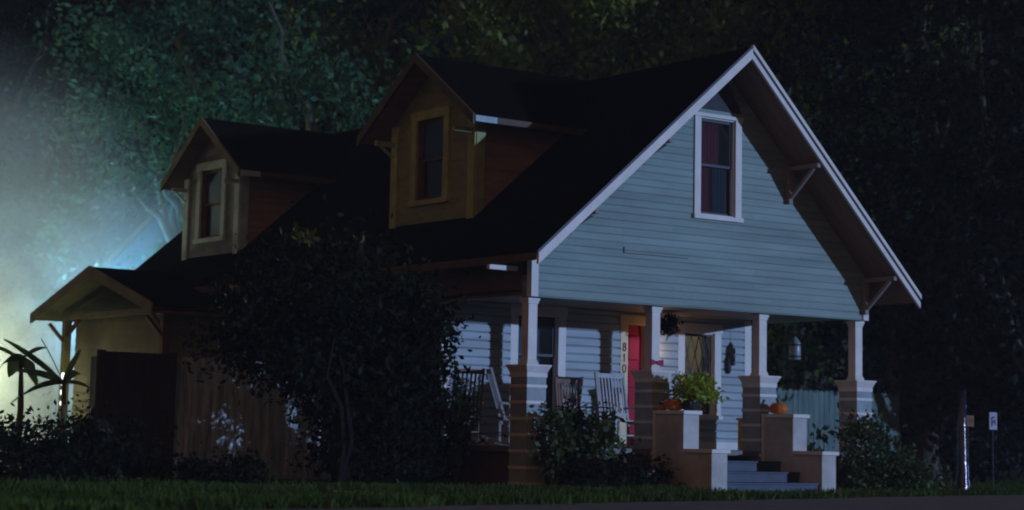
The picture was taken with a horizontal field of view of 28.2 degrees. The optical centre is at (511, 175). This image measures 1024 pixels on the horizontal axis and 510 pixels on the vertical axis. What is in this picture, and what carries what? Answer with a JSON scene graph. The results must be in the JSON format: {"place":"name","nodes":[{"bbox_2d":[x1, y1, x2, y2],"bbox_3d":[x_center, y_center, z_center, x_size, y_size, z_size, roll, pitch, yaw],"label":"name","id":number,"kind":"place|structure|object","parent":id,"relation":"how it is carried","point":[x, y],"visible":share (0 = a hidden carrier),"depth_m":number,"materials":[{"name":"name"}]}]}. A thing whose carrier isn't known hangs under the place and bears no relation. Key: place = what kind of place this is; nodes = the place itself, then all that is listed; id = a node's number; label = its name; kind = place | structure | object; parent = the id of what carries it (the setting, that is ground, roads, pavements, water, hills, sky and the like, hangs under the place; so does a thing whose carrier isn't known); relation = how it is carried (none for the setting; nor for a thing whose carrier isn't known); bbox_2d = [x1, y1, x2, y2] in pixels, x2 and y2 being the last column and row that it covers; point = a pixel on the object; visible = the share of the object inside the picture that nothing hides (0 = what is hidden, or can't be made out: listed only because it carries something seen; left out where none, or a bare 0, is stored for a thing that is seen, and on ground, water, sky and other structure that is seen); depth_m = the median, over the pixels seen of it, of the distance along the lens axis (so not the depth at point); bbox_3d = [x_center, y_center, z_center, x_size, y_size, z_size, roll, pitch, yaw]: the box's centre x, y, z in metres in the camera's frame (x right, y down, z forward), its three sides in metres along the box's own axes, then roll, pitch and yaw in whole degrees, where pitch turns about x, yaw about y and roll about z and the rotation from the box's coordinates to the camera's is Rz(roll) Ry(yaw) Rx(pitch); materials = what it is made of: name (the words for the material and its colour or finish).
{"place":"outdoors","nodes":[
{"label":"outdoors","id":0,"kind":"place"},
{"bbox_2d":[0,7,1021,458],"label":"sky","id":1,"kind":"structure","parent":0,"point":[10,385],"materials":[{"name":"black"}]},
{"bbox_2d":[0,439,1023,509],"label":"ground","id":2,"kind":"structure","parent":0,"point":[1005,473],"depth_m":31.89,"materials":[{"name":"green plant"}]},
{"bbox_2d":[0,346,45,476],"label":"broad leaf plant","id":3,"kind":"object","parent":2,"relation":"on","point":[15,361],"visible":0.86,"depth_m":30.34,"materials":[{"name":"green plant"}]},
{"bbox_2d":[4,338,94,450],"bbox_3d":[-6.693,3.394,29.503,1.494,2.107,0.475,6,-9,-30],"label":"broad leaf plant","id":4,"kind":"object","parent":2,"relation":"on","point":[53,377],"visible":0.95,"depth_m":29.58,"materials":[{"name":"green plant"}]},
{"bbox_2d":[8,389,106,474],"bbox_3d":[-6.567,3.810,30.013,1.731,1.395,1.511,7,-9,-36],"label":"shrub","id":5,"kind":"object","parent":2,"relation":"on","point":[85,420],"visible":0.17,"depth_m":29.85,"materials":[{"name":"green plant"}]},
{"bbox_2d":[0,0,155,376],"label":"tree","id":6,"kind":"object","parent":2,"relation":"on","point":[32,340],"visible":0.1,"depth_m":56.94,"materials":[{"name":"green plant"}]},
{"bbox_2d":[0,0,164,337],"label":"tree","id":7,"kind":"object","parent":2,"relation":"on","point":[16,8],"visible":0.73,"depth_m":50.78,"materials":[{"name":"green plant"}]},
{"bbox_2d":[0,394,183,482],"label":"hedge","id":8,"kind":"object","parent":2,"relation":"on","point":[114,452],"visible":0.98,"depth_m":28.01,"materials":[{"name":"green plant"}]},
{"bbox_2d":[0,0,310,423],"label":"tree","id":9,"kind":"object","parent":2,"relation":"on","point":[18,332],"visible":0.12,"depth_m":56.27,"materials":[{"name":"green plant"}]},
{"bbox_2d":[39,96,284,442],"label":"neighbour house","id":10,"kind":"structure","parent":2,"relation":"on","point":[152,234],"depth_m":49.68,"materials":[{"name":"paint"}]},
{"bbox_2d":[0,0,412,302],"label":"tree","id":11,"kind":"object","parent":2,"relation":"on","point":[135,27],"visible":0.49,"depth_m":47.38,"materials":[{"name":"green plant"}]},
{"bbox_2d":[162,435,279,484],"bbox_3d":[-4.077,3.978,28.310,1.728,0.761,1.553,7,-9,-36],"label":"shrub","id":12,"kind":"object","parent":2,"relation":"on","point":[240,469],"visible":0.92,"depth_m":28.06,"materials":[{"name":"green plant"}]},
{"bbox_2d":[9,0,455,366],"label":"tree","id":13,"kind":"object","parent":2,"relation":"on","point":[372,10],"depth_m":57.10,"materials":[{"name":"green plant"}]},
{"bbox_2d":[172,357,368,481],"bbox_3d":[-3.707,3.811,31.553,3.620,1.929,0.158,7,-9,-36],"label":"fence","id":14,"kind":"object","parent":2,"relation":"on","point":[209,415],"visible":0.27,"depth_m":31.10,"materials":[{"name":"brown wood"}]},
{"bbox_2d":[94,349,176,480],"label":"gate","id":15,"kind":"structure","parent":14,"relation":"attached to","point":[127,384],"depth_m":30.12,"materials":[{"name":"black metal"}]},
{"bbox_2d":[164,193,480,483],"bbox_3d":[-2.575,2.402,28.693,4.570,4.231,3.407,3,-8,-14],"label":"camellia tree","id":16,"kind":"object","parent":2,"relation":"on","point":[313,344],"visible":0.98,"depth_m":28.50,"materials":[{"name":"green plant"}]},
{"bbox_2d":[125,0,537,203],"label":"tree","id":17,"kind":"object","parent":2,"relation":"on","point":[335,76],"visible":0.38,"depth_m":45.98,"materials":[{"name":"green plant"}]},
{"bbox_2d":[280,366,405,485],"bbox_3d":[-2.445,3.596,29.051,1.723,1.774,2.017,7,-9,-36],"label":"shrub","id":18,"kind":"object","parent":2,"relation":"on","point":[355,450],"visible":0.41,"depth_m":28.87,"materials":[{"name":"green plant"}]},
{"bbox_2d":[326,402,389,482],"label":"shrub","id":19,"kind":"object","parent":2,"relation":"on","point":[366,473],"visible":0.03,"depth_m":30.52,"materials":[{"name":"green plant"}]},
{"bbox_2d":[319,384,459,484],"bbox_3d":[-1.665,3.740,29.006,1.634,1.515,1.928,-2,-8,25],"label":"shrub","id":20,"kind":"object","parent":2,"relation":"on","point":[393,471],"visible":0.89,"depth_m":28.78,"materials":[{"name":"green plant"}]},
{"bbox_2d":[189,0,593,129],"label":"tree","id":21,"kind":"object","parent":2,"relation":"on","point":[358,13],"visible":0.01,"depth_m":58.65,"materials":[{"name":"green plant"}]},
{"bbox_2d":[348,363,507,484],"bbox_3d":[-1.555,3.658,30.240,2.707,2.069,2.371,7,-9,-36],"label":"shrub","id":22,"kind":"object","parent":2,"relation":"on","point":[439,442],"visible":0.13,"depth_m":29.97,"materials":[{"name":"green plant"}]},
{"bbox_2d":[434,373,482,482],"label":"wispy plant","id":23,"kind":"object","parent":2,"relation":"on","point":[463,416],"visible":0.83,"depth_m":30.05,"materials":[{"name":"green plant"}]},
{"bbox_2d":[229,0,700,127],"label":"tree","id":24,"kind":"object","parent":2,"relation":"on","point":[451,19],"visible":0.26,"depth_m":48.07,"materials":[{"name":"green plant"}]},
{"bbox_2d":[30,45,921,491],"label":"house","id":25,"kind":"structure","parent":2,"relation":"on","point":[552,227],"depth_m":32.53,"materials":[{"name":"blue paint"}]},
{"bbox_2d":[89,356,96,417],"bbox_3d":[-7.635,3.937,37.664,0.015,1.200,0.800,7,-9,-36],"label":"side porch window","id":26,"kind":"structure","parent":25,"relation":"in","point":[93,359],"depth_m":37.89,"materials":[{"name":"black glass"}]},
{"bbox_2d":[435,368,487,444],"bbox_3d":[-0.770,3.514,31.045,0.570,1.159,0.959,5,-8,-24],"label":"rocking chair","id":27,"kind":"object","parent":25,"relation":"on","point":[476,372],"visible":0.25,"depth_m":30.93,"materials":[{"name":"white wood"}]},
{"bbox_2d":[478,367,509,445],"bbox_3d":[0.002,3.479,30.660,0.959,1.161,0.590,2,-8,-8],"label":"rocking chair","id":28,"kind":"object","parent":25,"relation":"on","point":[504,418],"visible":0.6,"depth_m":30.54,"materials":[{"name":"white paint"}]},
{"bbox_2d":[507,304,567,412],"bbox_3d":[0.341,2.983,32.857,1.160,1.775,0.335,7,-9,-36],"label":"window frame","id":29,"kind":"structure","parent":25,"relation":"in","point":[547,342],"depth_m":33.03,"materials":[{"name":"white paint"}]},
{"bbox_2d":[548,377,597,439],"bbox_3d":[0.985,3.773,32.517,0.510,1.098,0.959,5,-8,-28],"label":"rocking chair","id":30,"kind":"object","parent":25,"relation":"on","point":[571,382],"visible":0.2,"depth_m":32.72,"materials":[{"name":"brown wood"}]},
{"bbox_2d":[594,372,634,447],"bbox_3d":[1.716,3.735,32.501,0.650,1.199,0.959,6,-9,-32],"label":"rocking chair","id":31,"kind":"object","parent":25,"relation":"on","point":[621,376],"visible":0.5,"depth_m":32.71,"materials":[{"name":"white paint"}]},
{"bbox_2d":[627,326,640,445],"bbox_3d":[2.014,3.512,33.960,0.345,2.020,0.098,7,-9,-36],"label":"door","id":32,"kind":"structure","parent":25,"relation":"in","point":[634,332],"depth_m":33.98,"materials":[{"name":"red paint"}]},
{"bbox_2d":[651,359,663,365],"bbox_3d":[2.218,2.849,31.093,0.240,0.100,0.040,7,-9,-36],"label":"ribbon bow","id":33,"kind":"object","parent":25,"relation":"attached to","point":[660,362],"visible":1,"depth_m":31.08,"materials":[{"name":"pink fabric"}]},
{"bbox_2d":[658,402,666,409],"bbox_3d":[2.282,3.485,30.836,0.150,0.134,0.145,4,-8,-21],"label":"pumpkin","id":34,"kind":"object","parent":25,"relation":"on","point":[661,407],"visible":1,"depth_m":30.78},
{"bbox_2d":[660,312,682,339],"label":"hanging plant","id":35,"kind":"object","parent":25,"relation":"hanging from","point":[669,327],"visible":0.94,"depth_m":33.69,"materials":[{"name":"green plant"}]},
{"bbox_2d":[664,398,681,409],"bbox_3d":[2.443,3.410,30.695,0.310,0.252,0.300,-4,-9,36],"label":"pumpkin","id":36,"kind":"object","parent":25,"relation":"on","point":[669,404],"visible":0.94,"depth_m":30.58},
{"bbox_2d":[627,323,722,447],"bbox_3d":[2.712,3.662,35.660,1.500,2.250,2.131,7,-9,-36],"label":"window frame","id":37,"kind":"structure","parent":25,"relation":"in","point":[699,348],"depth_m":34.92,"materials":[{"name":"white paint"}]},
{"bbox_2d":[664,369,729,410],"bbox_3d":[2.760,3.227,30.687,0.998,0.626,1.048,7,-9,-36],"label":"flower planter","id":38,"kind":"object","parent":25,"relation":"on","point":[694,389],"visible":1,"depth_m":30.51,"materials":[{"name":"green plastic"}]},
{"bbox_2d":[692,111,743,222],"bbox_3d":[3.202,-0.126,32.100,1.030,1.680,0.225,7,-9,-36],"label":"window","id":39,"kind":"structure","parent":25,"relation":"in","point":[717,138],"depth_m":32.16,"materials":[{"name":"white paint"}]},
{"bbox_2d":[726,353,731,373],"bbox_3d":[3.741,3.237,35.133,0.108,0.364,0.088,7,-9,-36],"label":"wall ornament","id":40,"kind":"object","parent":25,"relation":"attached to","point":[728,365],"depth_m":35.10,"materials":[{"name":"paint"}]},
{"bbox_2d":[769,398,787,413],"bbox_3d":[4.199,3.626,32.072,0.310,0.252,0.300,2,-8,-9],"label":"pumpkin","id":41,"kind":"object","parent":25,"relation":"on","point":[778,407],"visible":1,"depth_m":31.96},
{"bbox_2d":[789,336,800,359],"bbox_3d":[4.836,2.818,34.788,0.212,0.645,0.212,7,-9,-36],"label":"hanging lantern","id":42,"kind":"object","parent":25,"relation":"hanging from","point":[794,348],"visible":1,"depth_m":34.69,"materials":[{"name":"metal"}]},
{"bbox_2d":[25,482,1021,500],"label":"fallen leaves","id":43,"kind":"object","parent":2,"relation":"on","point":[354,491],"visible":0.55,"depth_m":25.20,"materials":[{"name":"brown plant"}]},
{"bbox_2d":[522,404,595,486],"bbox_3d":[0.602,3.895,29.266,0.848,1.266,1.045,7,-9,-36],"label":"shrub","id":44,"kind":"object","parent":2,"relation":"on","point":[551,457],"visible":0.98,"depth_m":29.15,"materials":[{"name":"green plant"}]},
{"bbox_2d":[552,389,600,476],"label":"shrub","id":45,"kind":"object","parent":2,"relation":"on","point":[579,425],"visible":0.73,"depth_m":29.44,"materials":[{"name":"green plant"}]},
{"bbox_2d":[346,0,816,324],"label":"tree","id":46,"kind":"object","parent":2,"relation":"on","point":[639,22],"depth_m":57.84,"materials":[{"name":"green plant"}]},
{"bbox_2d":[577,396,627,484],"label":"shrub","id":47,"kind":"object","parent":2,"relation":"on","point":[599,437],"visible":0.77,"depth_m":29.63,"materials":[{"name":"green plant"}]},
{"bbox_2d":[549,446,656,488],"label":"shrub","id":48,"kind":"object","parent":2,"relation":"on","point":[598,473],"visible":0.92,"depth_m":29.14,"materials":[{"name":"green plant"}]},
{"bbox_2d":[435,0,836,108],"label":"tree","id":49,"kind":"object","parent":2,"relation":"on","point":[509,56],"visible":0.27,"depth_m":46.34,"materials":[{"name":"green plant"}]},
{"bbox_2d":[607,437,685,488],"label":"shrub","id":50,"kind":"object","parent":2,"relation":"on","point":[654,471],"visible":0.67,"depth_m":29.87,"materials":[{"name":"green plant"}]},
{"bbox_2d":[751,325,797,389],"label":"shrub","id":51,"kind":"object","parent":2,"relation":"on","point":[777,357],"depth_m":46.90,"materials":[{"name":"green plant"}]},
{"bbox_2d":[565,0,1004,390],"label":"tree","id":52,"kind":"object","parent":2,"relation":"on","point":[792,367],"visible":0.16,"depth_m":48.11,"materials":[{"name":"green plant"}]},
{"bbox_2d":[605,0,973,391],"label":"tree","id":53,"kind":"object","parent":2,"relation":"on","point":[783,327],"depth_m":57.56,"materials":[{"name":"green plant"}]},
{"bbox_2d":[807,423,835,450],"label":"shrub","id":54,"kind":"object","parent":2,"relation":"on","point":[824,438],"visible":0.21,"depth_m":32.43,"materials":[{"name":"green plant"}]},
{"bbox_2d":[776,388,898,460],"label":"fence","id":55,"kind":"object","parent":2,"relation":"on","point":[821,408],"visible":0.2,"depth_m":42.01,"materials":[{"name":"white wood"}]},
{"bbox_2d":[767,320,911,435],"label":"tree","id":56,"kind":"object","parent":2,"relation":"on","point":[844,364],"visible":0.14,"depth_m":50.73,"materials":[{"name":"green plant"}]},
{"bbox_2d":[706,0,1023,482],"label":"tree","id":57,"kind":"object","parent":2,"relation":"on","point":[925,375],"visible":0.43,"depth_m":43.96,"materials":[{"name":"green plant"}]},
{"bbox_2d":[714,1,1023,410],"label":"tree","id":58,"kind":"object","parent":2,"relation":"on","point":[989,116],"visible":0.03,"depth_m":56.33,"materials":[{"name":"green plant"}]},
{"bbox_2d":[828,405,911,490],"bbox_3d":[5.615,4.374,32.453,1.382,1.445,1.423,3,-8,-11],"label":"shrub","id":59,"kind":"object","parent":2,"relation":"on","point":[859,434],"visible":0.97,"depth_m":32.30,"materials":[{"name":"green plant"}]},
{"bbox_2d":[799,200,977,454],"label":"tree","id":60,"kind":"object","parent":2,"relation":"on","point":[897,367],"visible":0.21,"depth_m":44.42,"materials":[{"name":"green plant"}]},
{"bbox_2d":[764,0,1023,475],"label":"tree","id":61,"kind":"object","parent":2,"relation":"on","point":[1010,344],"visible":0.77,"depth_m":42.02,"materials":[{"name":"green plant"}]},
{"bbox_2d":[868,436,951,490],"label":"shrub","id":62,"kind":"object","parent":2,"relation":"on","point":[917,474],"visible":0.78,"depth_m":32.56,"materials":[{"name":"green plant"}]},
{"bbox_2d":[816,353,1023,480],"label":"shrub","id":63,"kind":"object","parent":2,"relation":"on","point":[904,420],"visible":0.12,"depth_m":45.99,"materials":[{"name":"green plant"}]},
{"bbox_2d":[836,2,1023,373],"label":"tree","id":64,"kind":"object","parent":2,"relation":"on","point":[1015,196],"visible":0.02,"depth_m":55.34,"materials":[{"name":"green plant"}]},
{"bbox_2d":[955,390,969,490],"bbox_3d":[7.552,4.500,34.170,0.250,1.802,0.244,7,-9,-36],"label":"pole","id":65,"kind":"object","parent":2,"relation":"on","point":[962,476],"visible":0.94,"depth_m":34.11,"materials":[{"name":"grey wood"}]},
{"bbox_2d":[966,415,973,467],"bbox_3d":[7.760,4.770,34.609,0.280,1.390,0.028,7,-9,-36],"label":"marker board","id":66,"kind":"object","parent":2,"relation":"on","point":[969,420],"visible":0.62,"depth_m":34.68,"materials":[{"name":"orange paint"}]},
{"bbox_2d":[989,412,996,487],"bbox_3d":[8.305,4.814,35.133,0.200,1.460,0.028,7,-9,-36],"label":"notice sign","id":67,"kind":"object","parent":2,"relation":"on","point":[992,421],"visible":0.96,"depth_m":35.17,"materials":[{"name":"white metal"}]},
{"bbox_2d":[268,495,1023,509],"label":"road","id":68,"kind":"structure","parent":0,"point":[993,502],"depth_m":24.21,"materials":[{"name":"grey asphalt"}]},
{"bbox_2d":[736,418,741,449],"bbox_3d":[4.049,4.352,34.278,0.440,0.540,0.340,7,-9,-36],"label":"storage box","id":69,"kind":"object","parent":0,"point":[739,433],"visible":0.18,"depth_m":34.23,"materials":[{"name":"paint"}]}
]}

